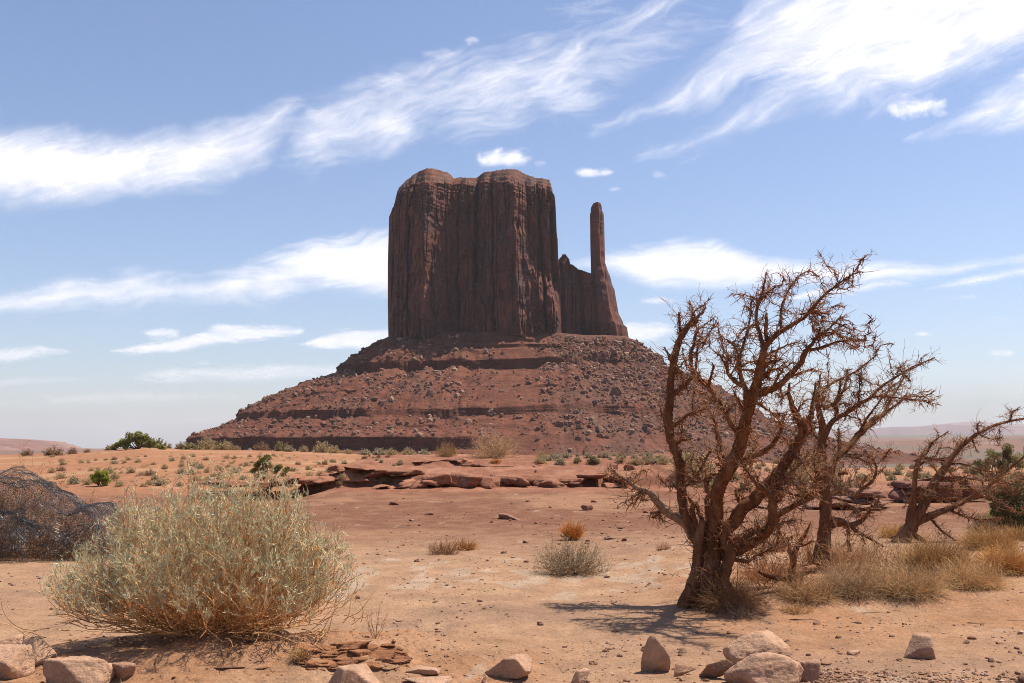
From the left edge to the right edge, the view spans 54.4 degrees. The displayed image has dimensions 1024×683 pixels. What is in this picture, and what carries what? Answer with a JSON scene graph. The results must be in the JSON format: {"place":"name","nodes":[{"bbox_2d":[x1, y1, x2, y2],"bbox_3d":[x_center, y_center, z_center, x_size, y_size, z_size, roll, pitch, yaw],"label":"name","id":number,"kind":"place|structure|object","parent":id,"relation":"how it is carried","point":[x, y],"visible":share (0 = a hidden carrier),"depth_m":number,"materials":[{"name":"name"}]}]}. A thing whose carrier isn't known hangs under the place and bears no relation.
{"place":"outdoors","nodes":[
{"label":"outdoors","id":0,"kind":"place"},
{"bbox_2d":[0,438,104,449],"bbox_3d":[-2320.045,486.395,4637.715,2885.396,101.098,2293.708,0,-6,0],"label":"hills","id":1,"kind":"structure","parent":0,"point":[14,444],"depth_m":4974.90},
{"bbox_2d":[0,548,1020,682],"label":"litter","id":2,"kind":"object","parent":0,"point":[542,634],"visible":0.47,"depth_m":8.76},
{"bbox_2d":[0,435,1023,682],"bbox_3d":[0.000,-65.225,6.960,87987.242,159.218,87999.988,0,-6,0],"label":"ground","id":3,"kind":"structure","parent":0,"point":[526,603],"depth_m":11.62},
{"bbox_2d":[0,633,25,644],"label":"rock","id":4,"kind":"object","parent":3,"relation":"on","point":[15,639],"visible":0.41,"depth_m":8.17,"materials":[{"name":"stone"}]},
{"bbox_2d":[0,644,34,678],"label":"rock","id":5,"kind":"object","parent":3,"relation":"on","point":[17,661],"visible":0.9,"depth_m":7.28,"materials":[{"name":"stone"}]},
{"bbox_2d":[10,440,33,540],"bbox_3d":[-7.975,2.505,16.160,0.331,1.907,0.486,4,-8,-36],"label":"dry weed","id":6,"kind":"object","parent":3,"relation":"on","point":[19,479],"visible":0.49,"depth_m":16.19,"materials":[{"name":"brown plant"}]},
{"bbox_2d":[19,448,36,455],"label":"desert shrub","id":7,"kind":"object","parent":3,"relation":"on","point":[27,453],"visible":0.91,"depth_m":87.34,"materials":[{"name":"beige plant"}]},
{"bbox_2d":[23,460,54,553],"bbox_3d":[-7.721,2.668,16.171,0.465,1.582,0.490,-5,-8,39],"label":"dry weed","id":8,"kind":"object","parent":3,"relation":"on","point":[39,498],"visible":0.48,"depth_m":16.16,"materials":[{"name":"brown plant"}]},
{"bbox_2d":[22,636,56,665],"bbox_3d":[-3.643,2.372,7.609,0.315,0.224,0.193,-2,-7,20],"label":"rock","id":9,"kind":"object","parent":3,"relation":"on","point":[38,644],"visible":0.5,"depth_m":7.59,"materials":[{"name":"stone"}]},
{"bbox_2d":[0,470,88,560],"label":"dead brush","id":10,"kind":"object","parent":3,"relation":"on","point":[26,544],"visible":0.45,"depth_m":15.76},
{"bbox_2d":[41,444,66,455],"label":"desert shrub","id":11,"kind":"object","parent":3,"relation":"on","point":[49,452],"visible":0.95,"depth_m":85.19,"materials":[{"name":"beige plant"}]},
{"bbox_2d":[46,463,67,536],"bbox_3d":[-7.338,2.711,16.111,0.429,1.482,0.307,2,-6,-15],"label":"dry weed","id":12,"kind":"object","parent":3,"relation":"on","point":[60,500],"visible":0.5,"depth_m":16.14,"materials":[{"name":"brown plant"}]},
{"bbox_2d":[0,466,124,562],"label":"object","id":13,"kind":"object","parent":3,"relation":"on","point":[27,521],"visible":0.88,"depth_m":15.38,"materials":[{"name":"grey"}]},
{"bbox_2d":[66,475,81,484],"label":"desert shrub","id":14,"kind":"object","parent":3,"relation":"on","point":[74,481],"visible":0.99,"depth_m":45.79,"materials":[{"name":"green plant"}]},
{"bbox_2d":[30,508,125,559],"bbox_3d":[-6.746,3.125,15.653,1.639,1.034,1.469,-3,-7,27],"label":"dead brush","id":15,"kind":"object","parent":3,"relation":"on","point":[57,556],"visible":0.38,"depth_m":15.53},
{"bbox_2d":[42,656,114,682],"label":"rock","id":16,"kind":"object","parent":3,"relation":"on","point":[79,669],"visible":1,"depth_m":7.04,"materials":[{"name":"stone"}]},
{"bbox_2d":[89,469,111,486],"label":"juniper bush","id":17,"kind":"object","parent":3,"relation":"on","point":[102,477],"visible":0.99,"depth_m":44.52,"materials":[{"name":"green plant"}]},
{"bbox_2d":[100,499,139,503],"bbox_3d":[-11.360,4.912,29.811,1.733,0.354,1.886,0,-6,0],"label":"rock ledge","id":18,"kind":"object","parent":3,"relation":"on","point":[116,501],"visible":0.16,"depth_m":29.67,"materials":[{"name":"red stone"}]},
{"bbox_2d":[112,662,135,679],"bbox_3d":[-2.790,2.381,7.151,0.151,0.146,0.123,-5,-8,38],"label":"rock","id":19,"kind":"object","parent":3,"relation":"on","point":[123,670],"visible":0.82,"depth_m":7.12,"materials":[{"name":"stone"}]},
{"bbox_2d":[111,431,155,449],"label":"juniper tree","id":20,"kind":"object","parent":3,"relation":"on","point":[137,438],"visible":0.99,"depth_m":89.43,"materials":[{"name":"green plant"}]},
{"bbox_2d":[151,477,169,485],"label":"desert shrub","id":21,"kind":"object","parent":3,"relation":"on","point":[158,481],"visible":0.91,"depth_m":44.42,"materials":[{"name":"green plant"}]},
{"bbox_2d":[178,441,198,449],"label":"desert shrub","id":22,"kind":"object","parent":3,"relation":"on","point":[184,447],"visible":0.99,"depth_m":93.22,"materials":[{"name":"green plant"}]},
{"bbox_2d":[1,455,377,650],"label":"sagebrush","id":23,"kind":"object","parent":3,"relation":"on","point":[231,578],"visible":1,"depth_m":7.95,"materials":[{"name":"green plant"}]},
{"bbox_2d":[197,435,217,449],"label":"desert shrub","id":24,"kind":"object","parent":3,"relation":"on","point":[206,444],"visible":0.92,"depth_m":98.33,"materials":[{"name":"beige plant"}]},
{"bbox_2d":[215,439,234,449],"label":"desert shrub","id":25,"kind":"object","parent":3,"relation":"on","point":[227,445],"visible":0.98,"depth_m":99.19,"materials":[{"name":"beige plant"}]},
{"bbox_2d":[214,665,245,668],"bbox_3d":[-2.153,2.395,7.330,0.440,0.023,0.142,-1,-6,7],"label":"earth crust","id":26,"kind":"object","parent":3,"relation":"on","point":[234,666],"visible":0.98,"depth_m":7.29,"materials":[{"name":"red stone"}]},
{"bbox_2d":[253,441,269,450],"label":"desert shrub","id":27,"kind":"object","parent":3,"relation":"on","point":[261,447],"visible":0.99,"depth_m":98.25,"materials":[{"name":"beige plant"}]},
{"bbox_2d":[197,475,334,487],"bbox_3d":[-8.805,5.021,35.714,4.939,0.419,1.749,0,-6,4],"label":"rock ledge","id":28,"kind":"object","parent":3,"relation":"on","point":[309,480],"visible":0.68,"depth_m":35.15,"materials":[{"name":"red stone"}]},
{"bbox_2d":[249,454,289,490],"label":"juniper tree","id":29,"kind":"object","parent":3,"relation":"on","point":[261,461],"visible":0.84,"depth_m":41.10,"materials":[{"name":"green plant"}]},
{"bbox_2d":[274,441,289,450],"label":"desert shrub","id":30,"kind":"object","parent":3,"relation":"on","point":[278,447],"visible":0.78,"depth_m":98.36,"materials":[{"name":"green plant"}]},
{"bbox_2d":[283,644,316,666],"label":"grass tuft","id":31,"kind":"object","parent":3,"relation":"on","point":[298,656],"visible":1,"depth_m":7.40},
{"bbox_2d":[312,441,331,452],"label":"desert shrub","id":32,"kind":"object","parent":3,"relation":"on","point":[322,449],"visible":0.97,"depth_m":98.15,"materials":[{"name":"beige plant"}]},
{"bbox_2d":[329,445,341,452],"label":"desert shrub","id":33,"kind":"object","parent":3,"relation":"on","point":[334,450],"visible":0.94,"depth_m":97.24,"materials":[{"name":"beige plant"}]},
{"bbox_2d":[292,641,412,670],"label":"flat rocks","id":34,"kind":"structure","parent":3,"relation":"on","point":[389,653],"depth_m":7.48,"materials":[{"name":"red stone"}]},
{"bbox_2d":[328,663,379,682],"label":"rock","id":35,"kind":"object","parent":3,"relation":"on","point":[358,673],"visible":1,"depth_m":6.99,"materials":[{"name":"stone"}]},
{"bbox_2d":[320,464,424,483],"bbox_3d":[-5.142,4.864,36.592,3.802,0.723,1.767,0,-6,0],"label":"rock ledge","id":36,"kind":"object","parent":3,"relation":"on","point":[358,472],"visible":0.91,"depth_m":36.18,"materials":[{"name":"red stone"}]},
{"bbox_2d":[366,597,387,638],"bbox_3d":[-1.096,2.226,8.006,0.208,0.343,0.119,4,-7,-30],"label":"dry weed","id":37,"kind":"object","parent":3,"relation":"on","point":[376,626],"visible":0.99,"depth_m":8.00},
{"bbox_2d":[370,448,386,454],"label":"desert shrub","id":38,"kind":"object","parent":3,"relation":"on","point":[379,451],"visible":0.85,"depth_m":96.24,"materials":[{"name":"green plant"}]},
{"bbox_2d":[385,448,397,454],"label":"desert shrub","id":39,"kind":"object","parent":3,"relation":"on","point":[390,451],"visible":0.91,"depth_m":95.35,"materials":[{"name":"beige plant"}]},
{"bbox_2d":[371,478,443,488],"bbox_3d":[-3.788,5.188,36.068,2.768,0.480,1.587,1,-6,-13],"label":"rock ledge","id":40,"kind":"object","parent":3,"relation":"on","point":[411,483],"visible":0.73,"depth_m":35.59,"materials":[{"name":"red stone"}]},
{"bbox_2d":[401,447,415,454],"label":"desert shrub","id":41,"kind":"object","parent":3,"relation":"on","point":[410,452],"visible":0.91,"depth_m":94.27,"materials":[{"name":"beige plant"}]},
{"bbox_2d":[406,665,440,674],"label":"flat rock","id":42,"kind":"object","parent":3,"relation":"on","point":[423,670],"visible":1,"depth_m":7.23,"materials":[{"name":"stone"}]},
{"bbox_2d":[403,676,451,682],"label":"flat rock","id":43,"kind":"object","parent":3,"relation":"on","point":[439,679],"visible":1,"depth_m":7.08,"materials":[{"name":"stone"}]},
{"bbox_2d":[412,458,472,463],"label":"rock ledge","id":44,"kind":"object","parent":3,"relation":"on","point":[461,460],"visible":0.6,"depth_m":40.26,"materials":[{"name":"red stone"}]},
{"bbox_2d":[428,537,463,554],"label":"shrub","id":45,"kind":"object","parent":3,"relation":"on","point":[439,550],"visible":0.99,"depth_m":16.04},
{"bbox_2d":[435,440,457,456],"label":"tumbleweed","id":46,"kind":"object","parent":3,"relation":"on","point":[444,450],"visible":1,"depth_m":43.15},
{"bbox_2d":[449,537,478,550],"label":"grass tuft","id":47,"kind":"object","parent":3,"relation":"on","point":[463,544],"visible":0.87,"depth_m":16.83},
{"bbox_2d":[463,426,524,458],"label":"tumbleweed","id":48,"kind":"object","parent":3,"relation":"on","point":[495,452],"visible":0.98,"depth_m":42.60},
{"bbox_2d":[421,472,584,488],"bbox_3d":[-0.320,5.109,36.492,5.961,0.632,1.967,0,-6,0],"label":"rock ledge","id":49,"kind":"object","parent":3,"relation":"on","point":[459,479],"visible":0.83,"depth_m":35.98,"materials":[{"name":"red stone"}]},
{"bbox_2d":[458,463,549,466],"bbox_3d":[-0.275,5.094,39.685,3.701,0.475,1.810,1,-6,-7],"label":"rock ledge","id":50,"kind":"object","parent":3,"relation":"on","point":[474,464],"visible":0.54,"depth_m":39.31,"materials":[{"name":"red stone"}]},
{"bbox_2d":[485,653,531,678],"bbox_3d":[-0.004,2.388,7.353,0.340,0.163,0.261,-3,-7,23],"label":"rock","id":51,"kind":"object","parent":3,"relation":"on","point":[517,666],"visible":1,"depth_m":7.24,"materials":[{"name":"stone"}]},
{"bbox_2d":[499,513,519,519],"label":"flat rock","id":52,"kind":"object","parent":3,"relation":"on","point":[504,516],"visible":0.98,"depth_m":23.60,"materials":[{"name":"red stone"}]},
{"bbox_2d":[0,497,1023,682],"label":"pebbles","id":53,"kind":"object","parent":3,"relation":"on","point":[826,675],"visible":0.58,"depth_m":8.18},
{"bbox_2d":[42,452,993,488],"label":"ground cover","id":54,"kind":"object","parent":3,"relation":"on","point":[200,471],"visible":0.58,"depth_m":52.95,"materials":[{"name":"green plant"}]},
{"bbox_2d":[190,334,927,462],"bbox_3d":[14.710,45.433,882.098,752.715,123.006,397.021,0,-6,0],"label":"rubble","id":55,"kind":"object","parent":3,"relation":"on","point":[589,366],"visible":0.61,"depth_m":860.36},
{"bbox_2d":[555,457,566,464],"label":"desert shrub","id":56,"kind":"object","parent":3,"relation":"on","point":[559,461],"visible":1,"depth_m":40.08,"materials":[{"name":"green plant"}]},
{"bbox_2d":[523,533,615,578],"bbox_3d":[0.803,2.931,13.522,1.332,0.690,1.133,0,-6,0],"label":"shrub","id":57,"kind":"object","parent":3,"relation":"on","point":[582,567],"visible":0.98,"depth_m":13.44,"materials":[{"name":"beige plant"}]},
{"bbox_2d":[553,517,587,540],"bbox_3d":[1.100,3.478,18.327,0.679,0.490,0.686,2,-6,-19],"label":"grass tuft","id":58,"kind":"object","parent":3,"relation":"on","point":[571,531],"visible":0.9,"depth_m":18.25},
{"bbox_2d":[571,668,589,682],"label":"rock","id":59,"kind":"object","parent":3,"relation":"on","point":[580,675],"visible":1,"depth_m":7.21,"materials":[{"name":"stone"}]},
{"bbox_2d":[581,505,592,510],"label":"rock","id":60,"kind":"object","parent":3,"relation":"on","point":[586,507],"visible":0.97,"depth_m":26.62,"materials":[{"name":"stone"}]},
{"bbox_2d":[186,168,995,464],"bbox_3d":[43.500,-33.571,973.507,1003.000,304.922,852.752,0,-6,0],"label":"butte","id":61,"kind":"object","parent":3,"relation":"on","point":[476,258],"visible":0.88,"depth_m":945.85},
{"bbox_2d":[611,387,621,395],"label":"boulder","id":62,"kind":"object","parent":61,"relation":"on","point":[617,391],"visible":0.91,"depth_m":836.06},
{"bbox_2d":[587,454,601,463],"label":"desert shrub","id":63,"kind":"object","parent":3,"relation":"on","point":[593,459],"visible":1,"depth_m":40.17,"materials":[{"name":"green plant"}]},
{"bbox_2d":[568,473,629,487],"bbox_3d":[4.449,5.239,36.295,4.891,0.821,1.946,0,-6,0],"label":"rock ledge","id":64,"kind":"object","parent":3,"relation":"on","point":[582,478],"visible":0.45,"depth_m":35.91,"materials":[{"name":"red stone"}]},
{"bbox_2d":[627,455,643,464],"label":"desert shrub","id":65,"kind":"object","parent":3,"relation":"on","point":[636,461],"visible":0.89,"depth_m":39.91,"materials":[{"name":"beige plant"}]},
{"bbox_2d":[641,635,670,671],"bbox_3d":[1.095,2.402,7.622,0.223,0.324,0.156,0,-6,0],"label":"rock","id":66,"kind":"object","parent":3,"relation":"on","point":[655,656],"visible":0.86,"depth_m":7.58,"materials":[{"name":"stone"}]},
{"bbox_2d":[655,541,670,549],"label":"shrub","id":67,"kind":"object","parent":3,"relation":"on","point":[665,547],"visible":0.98,"depth_m":15.65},
{"bbox_2d":[656,454,670,464],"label":"desert shrub","id":68,"kind":"object","parent":3,"relation":"on","point":[663,461],"visible":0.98,"depth_m":38.66,"materials":[{"name":"beige plant"}]},
{"bbox_2d":[673,664,695,676],"bbox_3d":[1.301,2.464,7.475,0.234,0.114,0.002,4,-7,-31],"label":"rock","id":69,"kind":"object","parent":3,"relation":"on","point":[680,670],"visible":1,"depth_m":7.46,"materials":[{"name":"stone"}]},
{"bbox_2d":[668,450,717,476],"bbox_3d":[6.541,4.432,36.031,1.898,1.099,1.785,-4,-7,35],"label":"desert shrub","id":70,"kind":"object","parent":3,"relation":"on","point":[688,471],"visible":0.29,"depth_m":35.85,"materials":[{"name":"green plant"}]},
{"bbox_2d":[699,659,732,677],"bbox_3d":[1.503,2.433,7.372,0.268,0.166,0.094,-2,-6,18],"label":"rock","id":71,"kind":"object","parent":3,"relation":"on","point":[716,669],"visible":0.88,"depth_m":7.35,"materials":[{"name":"stone"}]},
{"bbox_2d":[681,566,784,617],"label":"dry grass","id":72,"kind":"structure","parent":3,"relation":"on","point":[717,599],"depth_m":10.36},
{"bbox_2d":[597,248,883,608],"bbox_3d":[2.610,1.050,10.531,1.752,3.754,3.304,5,-8,-39],"label":"dead tree","id":73,"kind":"object","parent":3,"relation":"on","point":[714,542],"visible":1,"depth_m":10.52,"materials":[{"name":"wood"}]},
{"bbox_2d":[711,594,770,620],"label":"dry grass","id":74,"kind":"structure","parent":3,"relation":"on","point":[742,614],"depth_m":10.01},
{"bbox_2d":[723,630,794,665],"bbox_3d":[1.957,2.456,7.934,0.560,0.303,0.452,4,-7,-30],"label":"rock","id":75,"kind":"object","parent":3,"relation":"on","point":[739,649],"visible":0.55,"depth_m":7.82,"materials":[{"name":"stone"}]},
{"bbox_2d":[724,652,803,682],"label":"rock","id":76,"kind":"object","parent":3,"relation":"on","point":[766,667],"visible":1,"depth_m":7.03,"materials":[{"name":"stone"}]},
{"bbox_2d":[738,553,799,580],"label":"dry grass","id":77,"kind":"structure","parent":3,"relation":"on","point":[779,567],"depth_m":11.93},
{"bbox_2d":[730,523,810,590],"bbox_3d":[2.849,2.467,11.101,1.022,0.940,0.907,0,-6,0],"label":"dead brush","id":78,"kind":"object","parent":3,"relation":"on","point":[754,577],"visible":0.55,"depth_m":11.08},
{"bbox_2d":[766,538,786,551],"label":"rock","id":79,"kind":"object","parent":3,"relation":"on","point":[782,544],"visible":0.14,"depth_m":15.03,"materials":[{"name":"stone"}]},
{"bbox_2d":[758,522,827,590],"bbox_3d":[3.082,2.380,11.021,0.872,0.865,0.415,1,-6,-13],"label":"dead tree","id":80,"kind":"object","parent":3,"relation":"on","point":[771,576],"visible":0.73,"depth_m":11.05,"materials":[{"name":"wood"}]},
{"bbox_2d":[778,600,814,614],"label":"dry grass","id":81,"kind":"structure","parent":3,"relation":"on","point":[793,609],"depth_m":10.27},
{"bbox_2d":[784,460,816,484],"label":"desert shrub","id":82,"kind":"object","parent":3,"relation":"on","point":[804,475],"visible":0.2,"depth_m":34.78,"materials":[{"name":"beige plant"}]},
{"bbox_2d":[765,566,850,606],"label":"dry grass","id":83,"kind":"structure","parent":3,"relation":"on","point":[810,595],"depth_m":10.60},
{"bbox_2d":[800,659,819,682],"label":"rock","id":84,"kind":"object","parent":3,"relation":"on","point":[811,671],"visible":0.66,"depth_m":7.26,"materials":[{"name":"stone"}]},
{"bbox_2d":[781,516,843,566],"bbox_3d":[4.035,2.712,13.331,0.916,0.796,0.776,-3,-7,30],"label":"dead brush","id":85,"kind":"object","parent":3,"relation":"on","point":[808,554],"visible":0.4,"depth_m":13.27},
{"bbox_2d":[758,487,892,509],"bbox_3d":[8.624,4.408,27.274,3.992,0.771,1.980,0,-6,0],"label":"rock ledge","id":86,"kind":"object","parent":3,"relation":"on","point":[872,492],"visible":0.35,"depth_m":26.85,"materials":[{"name":"red stone"}]},
{"bbox_2d":[803,554,893,602],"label":"dry grass","id":87,"kind":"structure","parent":3,"relation":"on","point":[855,586],"depth_m":10.73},
{"bbox_2d":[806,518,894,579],"bbox_3d":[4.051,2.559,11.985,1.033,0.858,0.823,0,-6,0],"label":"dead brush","id":88,"kind":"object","parent":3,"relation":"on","point":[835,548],"visible":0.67,"depth_m":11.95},
{"bbox_2d":[830,458,874,495],"bbox_3d":[10.564,4.503,32.056,1.954,1.508,2.006,5,-8,-39],"label":"desert shrub","id":89,"kind":"object","parent":3,"relation":"on","point":[841,483],"visible":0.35,"depth_m":31.82,"materials":[{"name":"beige plant"}]},
{"bbox_2d":[846,650,860,654],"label":"flat rock","id":90,"kind":"object","parent":3,"relation":"on","point":[853,652],"visible":1,"depth_m":8.22,"materials":[{"name":"stone"}]},
{"bbox_2d":[831,536,882,563],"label":"dry grass","id":91,"kind":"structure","parent":3,"relation":"on","point":[844,547],"depth_m":13.78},
{"bbox_2d":[780,338,942,570],"bbox_3d":[4.739,1.523,13.345,2.288,3.093,1.592,0,-6,0],"label":"dead tree","id":92,"kind":"object","parent":3,"relation":"on","point":[825,514],"visible":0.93,"depth_m":13.13,"materials":[{"name":"wood"}]},
{"bbox_2d":[856,522,913,571],"bbox_3d":[4.860,2.688,12.779,1.030,0.775,0.854,4,-7,-31],"label":"dead brush","id":93,"kind":"object","parent":3,"relation":"on","point":[887,551],"visible":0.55,"depth_m":12.75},
{"bbox_2d":[876,521,921,538],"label":"dry grass","id":94,"kind":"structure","parent":3,"relation":"on","point":[888,532],"depth_m":18.02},
{"bbox_2d":[893,467,904,474],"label":"desert shrub","id":95,"kind":"object","parent":3,"relation":"on","point":[897,471],"visible":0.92,"depth_m":66.59,"materials":[{"name":"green plant"}]},
{"bbox_2d":[854,549,966,607],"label":"dry grass","id":96,"kind":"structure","parent":3,"relation":"on","point":[906,586],"depth_m":10.68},
{"bbox_2d":[903,633,935,658],"bbox_3d":[3.327,2.493,8.120,0.249,0.206,0.215,-3,-7,28],"label":"rock","id":97,"kind":"object","parent":3,"relation":"on","point":[921,646],"visible":0.84,"depth_m":8.04,"materials":[{"name":"stone"}]},
{"bbox_2d":[884,527,988,576],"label":"dry grass","id":98,"kind":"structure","parent":3,"relation":"on","point":[941,550],"depth_m":12.34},
{"bbox_2d":[888,474,984,501],"bbox_3d":[12.872,4.482,30.326,3.156,0.847,1.980,0,-6,0],"label":"boulder outcrop","id":99,"kind":"object","parent":3,"relation":"on","point":[893,494],"visible":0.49,"depth_m":29.74,"materials":[{"name":"red stone"}]},
{"bbox_2d":[889,403,1023,542],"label":"dead tree","id":100,"kind":"object","parent":3,"relation":"on","point":[917,516],"visible":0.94,"depth_m":17.06,"materials":[{"name":"wood"}]},
{"bbox_2d":[929,544,1022,594],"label":"dry grass","id":101,"kind":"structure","parent":3,"relation":"on","point":[969,579],"depth_m":11.09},
{"bbox_2d":[964,512,998,532],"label":"shrub","id":102,"kind":"object","parent":3,"relation":"on","point":[975,524],"visible":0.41,"depth_m":19.68,"materials":[{"name":"beige plant"}]},
{"bbox_2d":[948,521,1023,551],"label":"dry grass","id":103,"kind":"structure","parent":3,"relation":"on","point":[978,537],"depth_m":15.28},
{"bbox_2d":[968,539,1023,577],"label":"dry grass","id":104,"kind":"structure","parent":3,"relation":"on","point":[1013,560],"depth_m":12.39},
{"bbox_2d":[969,442,1023,478],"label":"juniper bush","id":105,"kind":"object","parent":3,"relation":"on","point":[981,464],"visible":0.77,"depth_m":43.57,"materials":[{"name":"green plant"}]},
{"bbox_2d":[983,471,1023,530],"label":"juniper bush","id":106,"kind":"object","parent":3,"relation":"on","point":[1004,511],"visible":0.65,"depth_m":18.15,"materials":[{"name":"green plant"}]},
{"bbox_2d":[993,522,1023,540],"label":"dry grass","id":107,"kind":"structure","parent":3,"relation":"on","point":[1019,533],"depth_m":17.18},
{"bbox_2d":[0,0,1023,358],"bbox_3d":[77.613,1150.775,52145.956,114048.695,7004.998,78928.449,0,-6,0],"label":"cloud","id":108,"kind":"structure","parent":0,"point":[830,42],"depth_m":25637.78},
{"bbox_2d":[0,0,1023,447],"label":"sky","id":109,"kind":"structure","parent":0,"point":[767,165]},
{"bbox_2d":[816,424,1023,436],"bbox_3d":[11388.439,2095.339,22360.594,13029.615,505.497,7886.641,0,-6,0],"label":"hills","id":110,"kind":"structure","parent":0,"point":[956,429],"depth_m":22304.49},
{"bbox_2d":[843,421,1023,430],"bbox_3d":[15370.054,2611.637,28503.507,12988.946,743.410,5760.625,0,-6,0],"label":"hills","id":111,"kind":"structure","parent":0,"point":[969,423],"depth_m":29671.84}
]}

